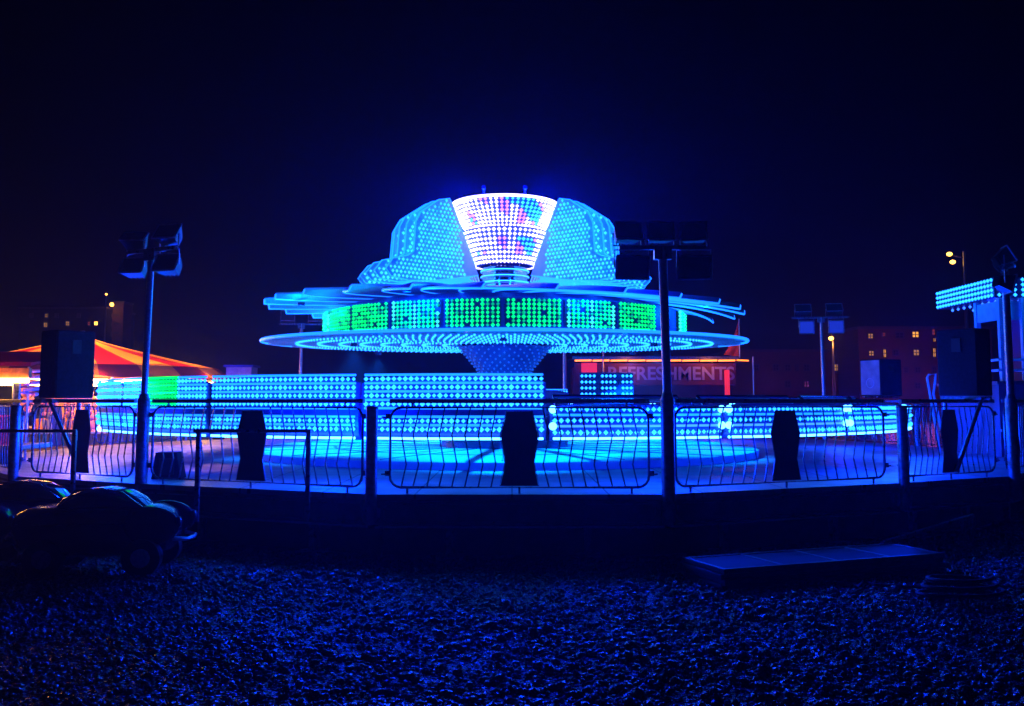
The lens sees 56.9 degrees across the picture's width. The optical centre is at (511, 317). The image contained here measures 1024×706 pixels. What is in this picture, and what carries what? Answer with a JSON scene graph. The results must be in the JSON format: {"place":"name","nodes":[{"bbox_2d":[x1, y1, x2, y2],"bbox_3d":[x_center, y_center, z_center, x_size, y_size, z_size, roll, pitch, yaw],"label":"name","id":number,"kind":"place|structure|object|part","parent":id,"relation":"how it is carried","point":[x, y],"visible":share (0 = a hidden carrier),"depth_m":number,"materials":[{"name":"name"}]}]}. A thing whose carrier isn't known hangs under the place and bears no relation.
{"place":"outdoors","nodes":[
{"label":"outdoors","id":0,"kind":"place"},
{"bbox_2d":[0,415,24,444],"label":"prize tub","id":1,"kind":"object","parent":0,"point":[5,428],"visible":0.17,"depth_m":16.15,"materials":[{"name":"plastic"}]},
{"bbox_2d":[0,403,1023,705],"bbox_3d":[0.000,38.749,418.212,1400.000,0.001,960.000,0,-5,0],"label":"ground","id":2,"kind":"structure","parent":0,"point":[454,663],"depth_m":7.56,"materials":[{"name":"grey gravel"}]},
{"bbox_2d":[0,500,28,561],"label":"car","id":3,"kind":"object","parent":2,"relation":"on","point":[10,510],"visible":0.57,"depth_m":10.26,"materials":[{"name":"paint"}]},
{"bbox_2d":[0,352,51,463],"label":"game stall","id":4,"kind":"object","parent":2,"relation":"on","point":[17,376],"visible":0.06,"depth_m":16.04,"materials":[{"name":"paint"}]},
{"bbox_2d":[21,367,39,460],"bbox_3d":[-8.667,2.084,16.884,0.524,2.420,0.503,0,-5,0],"label":"spiral streamer","id":5,"kind":"object","parent":2,"relation":"on","point":[27,389],"visible":0.53,"depth_m":16.89,"materials":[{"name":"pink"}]},
{"bbox_2d":[0,479,70,507],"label":"car","id":6,"kind":"object","parent":2,"relation":"on","point":[30,493],"visible":0.14,"depth_m":10.78,"materials":[{"name":"paint"}]},
{"bbox_3d":[-5.601,1.957,10.760,0.832,0.216,0.042,1,-5,-10],"label":"window frame","id":7,"kind":"part","parent":6,"relation":"part of","materials":[{"name":"black metal"}]},
{"bbox_2d":[23,400,90,449],"bbox_3d":[-9.950,2.338,20.674,0.057,1.080,3.062,0,-5,2],"label":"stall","id":8,"kind":"object","parent":2,"relation":"on","point":[53,440],"visible":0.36,"depth_m":20.55,"materials":[{"name":"paint"}]},
{"bbox_2d":[18,307,135,414],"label":"dark apartments","id":9,"kind":"structure","parent":2,"relation":"on","point":[34,322],"depth_m":130.46,"materials":[{"name":"brown"}]},
{"bbox_2d":[43,322,47,327],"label":"window","id":10,"kind":"structure","parent":9,"relation":"in","point":[45,324],"depth_m":130.36,"materials":[{"name":"orange glass"}]},
{"bbox_2d":[11,486,197,578],"bbox_3d":[-4.317,2.248,10.145,1.811,0.903,0.917,0,-5,-5],"label":"car","id":11,"kind":"object","parent":2,"relation":"on","point":[137,532],"visible":1,"depth_m":9.75,"materials":[{"name":"paint"}]},
{"bbox_3d":[-4.287,1.878,9.860,0.832,0.216,0.042,1,-5,-7],"label":"window frame","id":12,"kind":"part","parent":11,"relation":"part of","materials":[{"name":"black metal"}]},
{"bbox_2d":[104,291,107,341],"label":"street lamp","id":13,"kind":"object","parent":2,"relation":"on","point":[105,317],"visible":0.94,"depth_m":125.40,"materials":[{"name":"metal"}]},
{"bbox_2d":[0,340,231,452],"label":"striped tent","id":14,"kind":"object","parent":2,"relation":"on","point":[111,361],"visible":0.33,"depth_m":24.86,"materials":[{"name":"fabric"}]},
{"bbox_2d":[20,394,33,412],"bbox_3d":[-12.127,1.926,23.585,0.340,0.909,0.340,-5,-7,45],"label":"plush toy","id":15,"kind":"object","parent":14,"relation":"hanging from","point":[24,397],"visible":0.2,"depth_m":23.53,"materials":[{"name":"pink fabric"}]},
{"bbox_2d":[41,412,51,434],"bbox_3d":[-11.539,2.478,23.619,0.331,0.890,0.330,5,-7,-44],"label":"plush toy","id":16,"kind":"object","parent":14,"relation":"hanging from","point":[48,415],"visible":0.24,"depth_m":23.55,"materials":[{"name":"pink fabric"}]},
{"bbox_2d":[41,398,57,415],"bbox_3d":[-11.568,1.999,23.655,0.347,0.923,0.346,-5,-7,45],"label":"plush toy","id":17,"kind":"object","parent":14,"relation":"hanging from","point":[49,408],"visible":0.27,"depth_m":23.56,"materials":[{"name":"pink fabric"}]},
{"bbox_2d":[63,412,73,428],"bbox_3d":[-11.127,2.463,23.746,0.282,0.784,0.280,-4,-7,41],"label":"plush toy","id":18,"kind":"object","parent":14,"relation":"on","point":[71,419],"visible":0.45,"depth_m":23.70,"materials":[{"name":"orange"}]},
{"bbox_2d":[64,398,75,413],"bbox_3d":[-11.121,2.046,23.786,0.263,0.745,0.262,4,-7,-40],"label":"plush toy","id":19,"kind":"object","parent":14,"relation":"hanging from","point":[69,407],"visible":0.28,"depth_m":23.74,"materials":[{"name":"pink fabric"}]},
{"bbox_2d":[82,392,95,412],"bbox_3d":[-10.732,2.014,23.966,0.288,0.798,0.287,4,-7,-42],"label":"plush toy","id":20,"kind":"object","parent":14,"relation":"hanging from","point":[91,410],"visible":0.2,"depth_m":23.92,"materials":[{"name":"pink fabric"}]},
{"bbox_2d":[90,411,96,431],"bbox_3d":[-10.662,2.517,23.961,0.290,0.801,0.288,-5,-7,42],"label":"plush toy","id":21,"kind":"object","parent":14,"relation":"hanging from","point":[92,423],"visible":0.34,"depth_m":23.91,"materials":[{"name":"pink fabric"}]},
{"bbox_2d":[110,301,133,348],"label":"stair tower","id":22,"kind":"structure","parent":2,"relation":"on","point":[121,317],"depth_m":132.59,"materials":[{"name":"brick"}]},
{"bbox_2d":[223,365,259,438],"bbox_3d":[-9.702,3.244,33.846,1.050,3.093,1.000,0,-5,0],"label":"kiosk","id":23,"kind":"object","parent":2,"relation":"on","point":[241,369],"visible":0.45,"depth_m":33.56,"materials":[{"name":"white paint"}]},
{"bbox_2d":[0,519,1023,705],"bbox_3d":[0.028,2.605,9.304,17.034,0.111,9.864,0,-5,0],"label":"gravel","id":24,"kind":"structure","parent":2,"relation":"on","point":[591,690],"depth_m":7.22,"materials":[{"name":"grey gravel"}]},
{"bbox_2d":[915,574,1009,598],"bbox_3d":[4.087,2.434,8.569,0.852,0.223,0.480,0,-5,0],"label":"cable coil","id":25,"kind":"object","parent":24,"relation":"on","point":[976,589],"visible":1,"depth_m":8.44,"materials":[{"name":"black rubber"}]},
{"bbox_2d":[0,438,1023,559],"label":"ride stage","id":26,"kind":"object","parent":2,"relation":"on","point":[458,523],"visible":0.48,"depth_m":11.63,"materials":[{"name":"paint"}]},
{"bbox_2d":[0,403,13,414],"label":"barrier panel","id":27,"kind":"object","parent":26,"relation":"on","point":[2,407],"visible":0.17,"depth_m":17.93,"materials":[{"name":"paint"}]},
{"bbox_2d":[0,399,25,470],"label":"barrier panel","id":28,"kind":"object","parent":26,"relation":"on","point":[18,401],"visible":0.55,"depth_m":14.08,"materials":[{"name":"paint"}]},
{"bbox_2d":[7,405,21,481],"bbox_3d":[-7.004,1.891,13.291,0.200,1.332,0.144,0,-5,0],"label":"fence post","id":29,"kind":"object","parent":26,"relation":"on","point":[14,443],"visible":0.83,"depth_m":13.25,"materials":[{"name":"metal"}]},
{"bbox_2d":[0,429,77,492],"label":"entry handrail","id":30,"kind":"object","parent":26,"relation":"attached to","point":[74,432],"visible":0.64,"depth_m":11.90,"materials":[{"name":"metal"}]},
{"bbox_2d":[39,330,94,453],"bbox_3d":[-6.115,1.183,13.225,0.764,2.007,0.646,-3,-6,34],"label":"speaker cabinet","id":31,"kind":"object","parent":26,"relation":"on","point":[67,364],"visible":0.86,"depth_m":13.15,"materials":[{"name":"black paint"}]},
{"bbox_2d":[27,399,136,481],"bbox_3d":[-5.850,1.646,12.840,2.245,1.080,0.055,-3,-6,28],"label":"barrier panel","id":32,"kind":"object","parent":26,"relation":"on","point":[81,425],"visible":0.96,"depth_m":12.80,"materials":[{"name":"paint"}]},
{"bbox_2d":[93,407,176,445],"bbox_3d":[-9.400,2.620,23.862,0.055,1.080,3.213,-2,-5,17],"label":"barrier panel","id":33,"kind":"object","parent":26,"relation":"on","point":[96,408],"visible":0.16,"depth_m":22.85,"materials":[{"name":"paint"}]},
{"bbox_2d":[117,223,182,491],"bbox_3d":[-4.718,0.618,12.268,1.006,3.688,0.381,-3,-6,28],"label":"flood mast","id":34,"kind":"object","parent":26,"relation":"on","point":[164,236],"visible":0.98,"depth_m":12.27,"materials":[{"name":"metal"}]},
{"bbox_2d":[151,451,185,478],"bbox_3d":[-4.703,2.019,12.966,0.397,0.360,0.311,1,-5,-6],"label":"floor monitor","id":35,"kind":"object","parent":26,"relation":"on","point":[176,465],"visible":0.77,"depth_m":12.82,"materials":[{"name":"black paint"}]},
{"bbox_2d":[193,429,311,521],"bbox_3d":[-2.949,1.779,10.695,1.334,1.038,0.050,0,-5,0],"label":"entry handrail","id":36,"kind":"object","parent":26,"relation":"attached to","point":[198,432],"visible":0.92,"depth_m":10.70,"materials":[{"name":"metal"}]},
{"bbox_2d":[147,399,365,491],"bbox_3d":[-3.185,1.534,11.570,3.388,1.080,0.057,-2,-6,24],"label":"barrier panel","id":37,"kind":"object","parent":26,"relation":"on","point":[251,454],"visible":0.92,"depth_m":11.55,"materials":[{"name":"paint"}]},
{"bbox_2d":[279,310,322,373],"bbox_3d":[-6.285,1.817,28.078,1.300,4.081,0.304,1,-5,-10],"label":"flood mast","id":38,"kind":"object","parent":26,"relation":"on","point":[284,316],"visible":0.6,"depth_m":28.11,"materials":[{"name":"metal"}]},
{"bbox_2d":[362,406,379,524],"bbox_3d":[-1.593,1.663,10.707,0.200,1.332,0.144,0,-5,0],"label":"fence post","id":39,"kind":"object","parent":26,"relation":"attached to","point":[370,513],"visible":1,"depth_m":10.66,"materials":[{"name":"metal"}]},
{"bbox_2d":[95,185,912,469],"bbox_3d":[-0.150,0.113,19.666,15.519,5.329,15.519,0,-5,0],"label":"spinning ride","id":40,"kind":"object","parent":26,"relation":"on","point":[504,326],"visible":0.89,"depth_m":16.25,"materials":[{"name":"paint"}]},
{"bbox_2d":[381,399,657,493],"bbox_3d":[0.085,1.472,10.863,3.170,1.080,0.057,0,-5,0],"label":"barrier panel","id":41,"kind":"object","parent":26,"relation":"on","point":[519,435],"visible":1,"depth_m":10.86,"materials":[{"name":"paint"}]},
{"bbox_2d":[562,352,565,391],"bbox_3d":[1.625,1.934,29.398,1.300,4.081,0.304,0,-5,0],"label":"flood mast","id":42,"kind":"object","parent":26,"relation":"on","point":[564,368],"visible":0.06,"depth_m":29.36,"materials":[{"name":"metal"}]},
{"bbox_2d":[612,221,711,524],"bbox_3d":[1.733,0.607,10.812,1.150,3.454,0.333,0,-5,0],"label":"flood mast","id":43,"kind":"object","parent":26,"relation":"on","point":[637,267],"visible":1,"depth_m":10.83,"materials":[{"name":"metal"}]},
{"bbox_2d":[674,399,890,491],"bbox_3d":[3.360,1.538,11.610,3.430,1.080,0.057,2,-6,-24],"label":"barrier panel","id":44,"kind":"object","parent":26,"relation":"on","point":[785,434],"visible":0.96,"depth_m":11.59,"materials":[{"name":"paint"}]},
{"bbox_2d":[791,303,848,439],"bbox_3d":[8.663,1.644,26.436,1.550,4.137,0.373,-1,-5,12],"label":"flood mast","id":45,"kind":"object","parent":26,"relation":"on","point":[808,327],"visible":0.85,"depth_m":26.51,"materials":[{"name":"metal"}]},
{"bbox_2d":[827,400,910,441],"bbox_3d":[9.100,2.673,24.460,0.057,1.080,3.596,1,-5,-15],"label":"barrier panel","id":46,"kind":"object","parent":26,"relation":"on","point":[861,436],"visible":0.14,"depth_m":24.22,"materials":[{"name":"paint"}]},
{"bbox_2d":[860,359,901,437],"bbox_3d":[10.088,2.206,25.800,0.825,2.134,0.730,2,-6,-26],"label":"speaker cabinet","id":47,"kind":"object","parent":26,"relation":"on","point":[880,378],"visible":0.97,"depth_m":25.58,"materials":[{"name":"black paint"}]},
{"bbox_2d":[896,405,912,509],"bbox_3d":[5.062,1.797,12.226,0.200,1.332,0.144,0,-5,0],"label":"fence post","id":48,"kind":"object","parent":26,"relation":"on","point":[904,500],"visible":1,"depth_m":12.18,"materials":[{"name":"metal"}]},
{"bbox_2d":[914,403,919,445],"bbox_3d":[9.733,2.721,22.692,0.200,1.332,0.144,0,-5,0],"label":"fence post","id":49,"kind":"object","parent":26,"relation":"on","point":[916,442],"visible":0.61,"depth_m":22.66,"materials":[{"name":"metal"}]},
{"bbox_2d":[914,403,941,444],"bbox_3d":[9.750,2.356,20.874,0.055,1.080,3.472,0,-5,-4],"label":"barrier panel","id":50,"kind":"object","parent":26,"relation":"on","point":[916,436],"visible":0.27,"depth_m":22.15,"materials":[{"name":"paint"}]},
{"bbox_2d":[895,399,999,480],"bbox_3d":[5.975,1.652,12.905,2.134,1.080,0.055,3,-6,-29],"label":"barrier panel","id":51,"kind":"object","parent":26,"relation":"on","point":[949,431],"visible":0.82,"depth_m":12.89,"materials":[{"name":"paint"}]},
{"bbox_2d":[937,328,991,472],"bbox_3d":[6.239,1.179,13.314,0.790,2.020,0.840,4,-6,-36],"label":"speaker cabinet","id":52,"kind":"object","parent":26,"relation":"on","point":[964,363],"visible":0.91,"depth_m":13.11,"materials":[{"name":"black paint"}]},
{"bbox_2d":[991,245,1021,500],"bbox_3d":[7.074,0.785,13.444,0.347,3.562,0.912,-3,-6,28],"label":"flood mast","id":53,"kind":"object","parent":26,"relation":"on","point":[1003,258],"visible":1,"depth_m":13.32,"materials":[{"name":"metal"}]},
{"bbox_2d":[1001,399,1023,469],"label":"barrier panel","id":54,"kind":"object","parent":26,"relation":"on","point":[1021,434],"visible":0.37,"depth_m":14.28,"materials":[{"name":"paint"}]},
{"bbox_2d":[1017,405,1023,454],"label":"barrier panel","id":55,"kind":"object","parent":26,"relation":"on","point":[1020,423],"visible":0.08,"depth_m":17.60,"materials":[{"name":"paint"}]},
{"bbox_2d":[566,352,754,403],"bbox_3d":[5.311,3.007,35.280,6.840,3.818,2.785,0,-5,0],"label":"refreshment stall","id":56,"kind":"object","parent":2,"relation":"on","point":[690,380],"visible":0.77,"depth_m":34.22,"materials":[{"name":"red"}]},
{"bbox_2d":[724,319,739,356],"bbox_3d":[7.895,0.728,34.069,0.632,1.390,0.171,1,-5,-12],"label":"cloth pennant","id":57,"kind":"object","parent":56,"relation":"on","point":[732,351],"visible":0.74,"depth_m":34.07,"materials":[{"name":"fabric"}]},
{"bbox_2d":[828,334,835,395],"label":"street lamp","id":58,"kind":"object","parent":2,"relation":"on","point":[833,371],"visible":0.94,"depth_m":79.89,"materials":[{"name":"metal"}]},
{"bbox_2d":[823,326,993,420],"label":"brick apartments","id":59,"kind":"structure","parent":2,"relation":"on","point":[913,349],"depth_m":90.12,"materials":[{"name":"brown brick"}]},
{"bbox_2d":[867,333,873,338],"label":"window","id":60,"kind":"structure","parent":59,"relation":"in","point":[869,335],"depth_m":90.12,"materials":[{"name":"yellow"}]},
{"bbox_2d":[868,350,874,356],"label":"window","id":61,"kind":"structure","parent":59,"relation":"in","point":[871,353],"depth_m":89.97,"materials":[{"name":"yellow glass"}]},
{"bbox_2d":[882,348,886,357],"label":"window","id":62,"kind":"structure","parent":59,"relation":"in","point":[884,351],"depth_m":89.99,"materials":[{"name":"yellow"}]},
{"bbox_2d":[892,349,898,355],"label":"window","id":63,"kind":"structure","parent":59,"relation":"in","point":[895,352],"depth_m":89.99,"materials":[{"name":"grey"}]},
{"bbox_2d":[895,332,903,338],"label":"window","id":64,"kind":"structure","parent":59,"relation":"in","point":[898,335],"depth_m":90.12,"materials":[{"name":"grey"}]},
{"bbox_2d":[903,367,908,372],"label":"window","id":65,"kind":"structure","parent":59,"relation":"in","point":[905,369],"depth_m":89.84,"materials":[{"name":"grey"}]},
{"bbox_2d":[911,331,919,337],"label":"window","id":66,"kind":"structure","parent":59,"relation":"in","point":[914,334],"depth_m":90.15,"materials":[{"name":"yellow glass"}]},
{"bbox_2d":[912,349,919,355],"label":"window","id":67,"kind":"structure","parent":59,"relation":"in","point":[915,352],"depth_m":89.99,"materials":[{"name":"yellow glass"}]},
{"bbox_2d":[914,367,920,372],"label":"window","id":68,"kind":"structure","parent":59,"relation":"in","point":[916,369],"depth_m":89.88,"materials":[{"name":"blue"}]},
{"bbox_2d":[914,382,920,388],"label":"window","id":69,"kind":"structure","parent":59,"relation":"in","point":[917,385],"depth_m":89.73,"materials":[{"name":"blue"}]},
{"bbox_2d":[931,329,935,335],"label":"window","id":70,"kind":"structure","parent":59,"relation":"in","point":[933,331],"depth_m":90.15,"materials":[{"name":"red"}]},
{"bbox_2d":[932,347,936,357],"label":"window","id":71,"kind":"structure","parent":59,"relation":"in","point":[934,349],"depth_m":89.97,"materials":[{"name":"orange glass"}]},
{"bbox_2d":[932,366,936,373],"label":"window","id":72,"kind":"structure","parent":59,"relation":"in","point":[934,368],"depth_m":89.84,"materials":[{"name":"grey"}]},
{"bbox_2d":[879,513,976,549],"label":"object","id":73,"kind":"structure","parent":2,"relation":"on","point":[960,520],"depth_m":11.41,"materials":[{"name":"black metal"}]},
{"bbox_2d":[926,373,940,452],"bbox_3d":[8.795,2.277,19.375,0.540,2.481,0.060,0,-5,0],"label":"step handrail","id":74,"kind":"object","parent":2,"relation":"on","point":[933,394],"visible":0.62,"depth_m":19.41,"materials":[{"name":"silver metal"}]},
{"bbox_2d":[946,251,968,328],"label":"street lamp","id":75,"kind":"object","parent":2,"relation":"on","point":[963,257],"visible":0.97,"depth_m":55.38,"materials":[{"name":"metal"}]},
{"bbox_2d":[936,277,1023,456],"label":"pay booth","id":76,"kind":"object","parent":2,"relation":"on","point":[982,300],"visible":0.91,"depth_m":18.47,"materials":[{"name":"blue paint"}]},
{"bbox_3d":[3.178,2.654,9.886,2.756,0.045,0.770,2,-5,-21],"label":"plank frame","id":77,"kind":"object","parent":2,"relation":"on","visible":0},
{"bbox_2d":[682,562,944,584],"bbox_3d":[3.178,2.604,9.890,2.756,0.045,0.770,2,-5,-21],"label":"plank frame","id":78,"kind":"object","parent":77,"relation":"on","point":[814,574],"visible":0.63,"depth_m":9.46,"materials":[{"name":"black wood"}]},
{"bbox_2d":[679,557,942,579],"bbox_3d":[3.148,2.554,9.883,2.756,0.045,0.770,2,-5,-21],"label":"plank frame","id":79,"kind":"object","parent":78,"relation":"on","point":[712,573],"visible":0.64,"depth_m":9.47,"materials":[{"name":"black wood"}]},
{"bbox_2d":[682,543,944,573],"bbox_3d":[3.177,2.505,9.899,2.756,0.045,0.770,2,-5,-21],"label":"plank frame","id":80,"kind":"object","parent":79,"relation":"on","point":[786,559],"visible":1,"depth_m":9.79,"materials":[{"name":"grey wood"}]},
{"bbox_2d":[0,0,1023,398],"label":"sky","id":81,"kind":"structure","parent":0,"point":[829,151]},
{"bbox_2d":[709,349,837,403],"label":"brick terrace","id":82,"kind":"structure","parent":0,"point":[792,372],"depth_m":95.88,"materials":[{"name":"brown brick"}]},
{"bbox_2d":[754,364,759,370],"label":"window","id":83,"kind":"structure","parent":82,"relation":"in","point":[756,366],"depth_m":95.87,"materials":[{"name":"grey"}]},
{"bbox_2d":[773,364,778,370],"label":"window","id":84,"kind":"structure","parent":82,"relation":"in","point":[775,366],"depth_m":95.87,"materials":[{"name":"grey glass"}]},
{"bbox_2d":[784,364,790,370],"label":"window","id":85,"kind":"structure","parent":82,"relation":"in","point":[787,367],"depth_m":95.87,"materials":[{"name":"grey"}]},
{"bbox_2d":[784,380,790,387],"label":"window","id":86,"kind":"structure","parent":82,"relation":"in","point":[787,383],"depth_m":95.75,"materials":[{"name":"grey"}]},
{"bbox_2d":[794,364,798,370],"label":"window","id":87,"kind":"structure","parent":82,"relation":"in","point":[796,366],"depth_m":95.87,"materials":[{"name":"grey"}]},
{"bbox_2d":[803,364,809,370],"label":"window","id":88,"kind":"structure","parent":82,"relation":"in","point":[806,367],"depth_m":95.87,"materials":[{"name":"grey"}]},
{"bbox_2d":[803,380,809,387],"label":"window","id":89,"kind":"structure","parent":82,"relation":"in","point":[806,383],"depth_m":95.73,"materials":[{"name":"grey"}]}
]}

